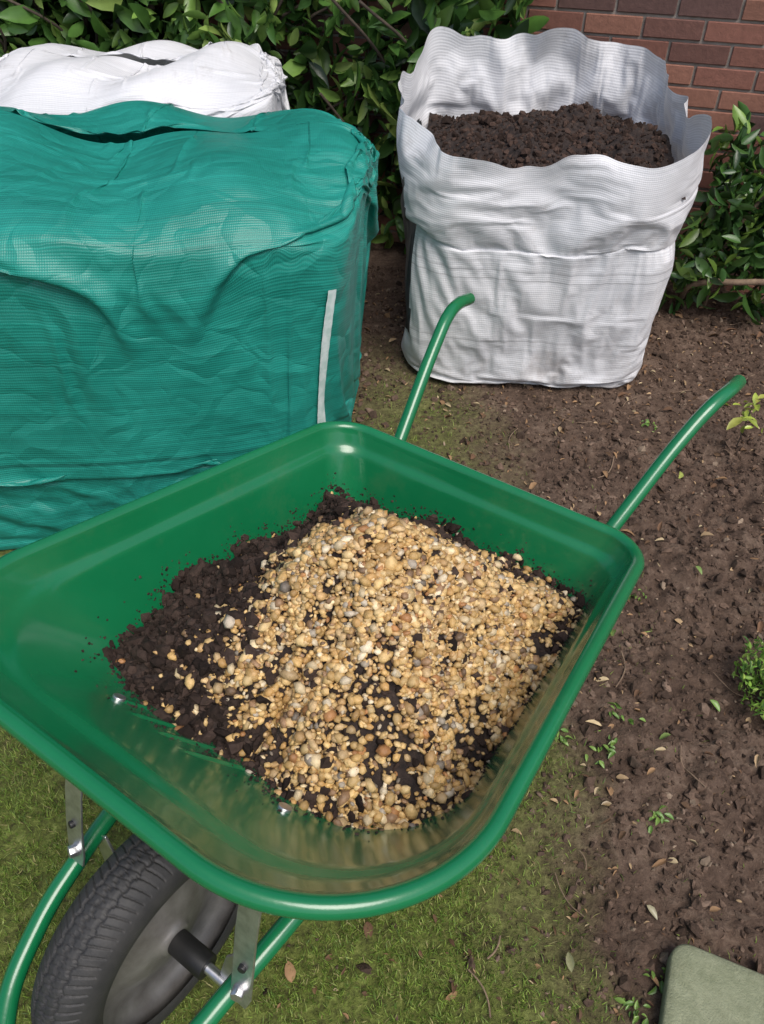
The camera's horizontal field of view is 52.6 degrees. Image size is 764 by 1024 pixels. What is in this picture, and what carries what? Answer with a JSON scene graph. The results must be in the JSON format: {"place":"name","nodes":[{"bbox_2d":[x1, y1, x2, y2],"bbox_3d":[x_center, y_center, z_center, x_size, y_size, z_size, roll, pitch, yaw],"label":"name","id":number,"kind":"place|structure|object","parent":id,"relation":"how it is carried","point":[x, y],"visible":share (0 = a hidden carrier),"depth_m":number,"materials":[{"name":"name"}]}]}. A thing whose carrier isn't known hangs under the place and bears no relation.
{"place":"outdoors","nodes":[
{"label":"outdoors","id":0,"kind":"place"},
{"bbox_2d":[0,371,756,1023],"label":"grass","id":1,"kind":"structure","parent":0,"point":[230,939],"depth_m":1.48,"materials":[{"name":"green plant"}]},
{"bbox_2d":[0,241,763,1023],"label":"ground","id":2,"kind":"structure","parent":0,"point":[726,919],"depth_m":1.69,"materials":[{"name":"soil"}]},
{"bbox_2d":[0,40,290,117],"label":"bulk bag","id":3,"kind":"object","parent":2,"relation":"on","point":[227,79],"visible":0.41,"depth_m":2.72,"materials":[{"name":"white fabric"}]},
{"bbox_2d":[0,100,382,549],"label":"bulk bag","id":4,"kind":"object","parent":2,"relation":"on","point":[182,293],"visible":0.93,"depth_m":1.93,"materials":[{"name":"teal fabric"}]},
{"bbox_2d":[0,0,548,253],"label":"laurel hedge","id":5,"kind":"object","parent":2,"relation":"on","point":[86,23],"visible":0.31,"depth_m":3.25,"materials":[{"name":"green plant"}]},
{"bbox_2d":[0,292,745,1023],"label":"wheelbarrow","id":6,"kind":"object","parent":2,"relation":"on","point":[330,672],"visible":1,"depth_m":1.15,"materials":[{"name":"green paint"}]},
{"bbox_2d":[5,0,763,294],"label":"bricks","id":7,"kind":"object","parent":2,"relation":"on","point":[690,29],"visible":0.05,"depth_m":2.98,"materials":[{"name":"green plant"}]},
{"bbox_2d":[111,0,763,287],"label":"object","id":8,"kind":"object","parent":2,"relation":"on","point":[701,41],"depth_m":2.99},
{"bbox_2d":[277,280,763,1023],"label":"leaf litter","id":9,"kind":"object","parent":2,"relation":"on","point":[289,970],"visible":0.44,"depth_m":2.06,"materials":[{"name":"brown plant"}]},
{"bbox_2d":[396,26,711,387],"bbox_3d":[0.550,-1.111,2.837,1.008,1.009,0.913,4,43,4],"label":"bulk bag","id":10,"kind":"object","parent":2,"relation":"on","point":[550,179],"visible":0.98,"depth_m":2.62,"materials":[{"name":"fabric"}]},
{"bbox_2d":[468,322,755,1017],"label":"twigs","id":11,"kind":"object","parent":2,"relation":"on","point":[492,954],"visible":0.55,"depth_m":1.71,"materials":[{"name":"brown wood"}]},
{"bbox_2d":[554,419,673,1023],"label":"weeds","id":12,"kind":"object","parent":2,"relation":"on","point":[628,1003],"visible":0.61,"depth_m":1.64,"materials":[{"name":"green plant"}]},
{"bbox_2d":[566,472,719,971],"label":"fallen leaves","id":13,"kind":"object","parent":2,"relation":"on","point":[570,962],"visible":0.86,"depth_m":1.66,"materials":[{"name":"brown plant"}]},
{"bbox_2d":[540,409,763,951],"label":"soil lumps","id":14,"kind":"object","parent":2,"relation":"on","point":[711,817],"visible":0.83,"depth_m":1.92,"materials":[{"name":"brown soil"}]},
{"bbox_2d":[658,101,763,324],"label":"ivy shrub","id":15,"kind":"object","parent":2,"relation":"on","point":[738,230],"visible":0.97,"depth_m":3.01,"materials":[{"name":"green plant"}]},
{"bbox_2d":[658,944,763,1023],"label":"kneeling pad","id":16,"kind":"object","parent":2,"relation":"on","point":[700,986],"visible":1,"depth_m":1.38,"materials":[{"name":"plastic"}]},
{"bbox_2d":[724,393,763,445],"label":"seedling plant","id":17,"kind":"object","parent":2,"relation":"on","point":[734,422],"visible":0.99,"depth_m":2.51,"materials":[{"name":"green plant"}]},
{"bbox_2d":[732,636,763,719],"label":"box shrub","id":18,"kind":"object","parent":2,"relation":"on","point":[755,679],"visible":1,"depth_m":1.85,"materials":[{"name":"green plant"}]}
]}

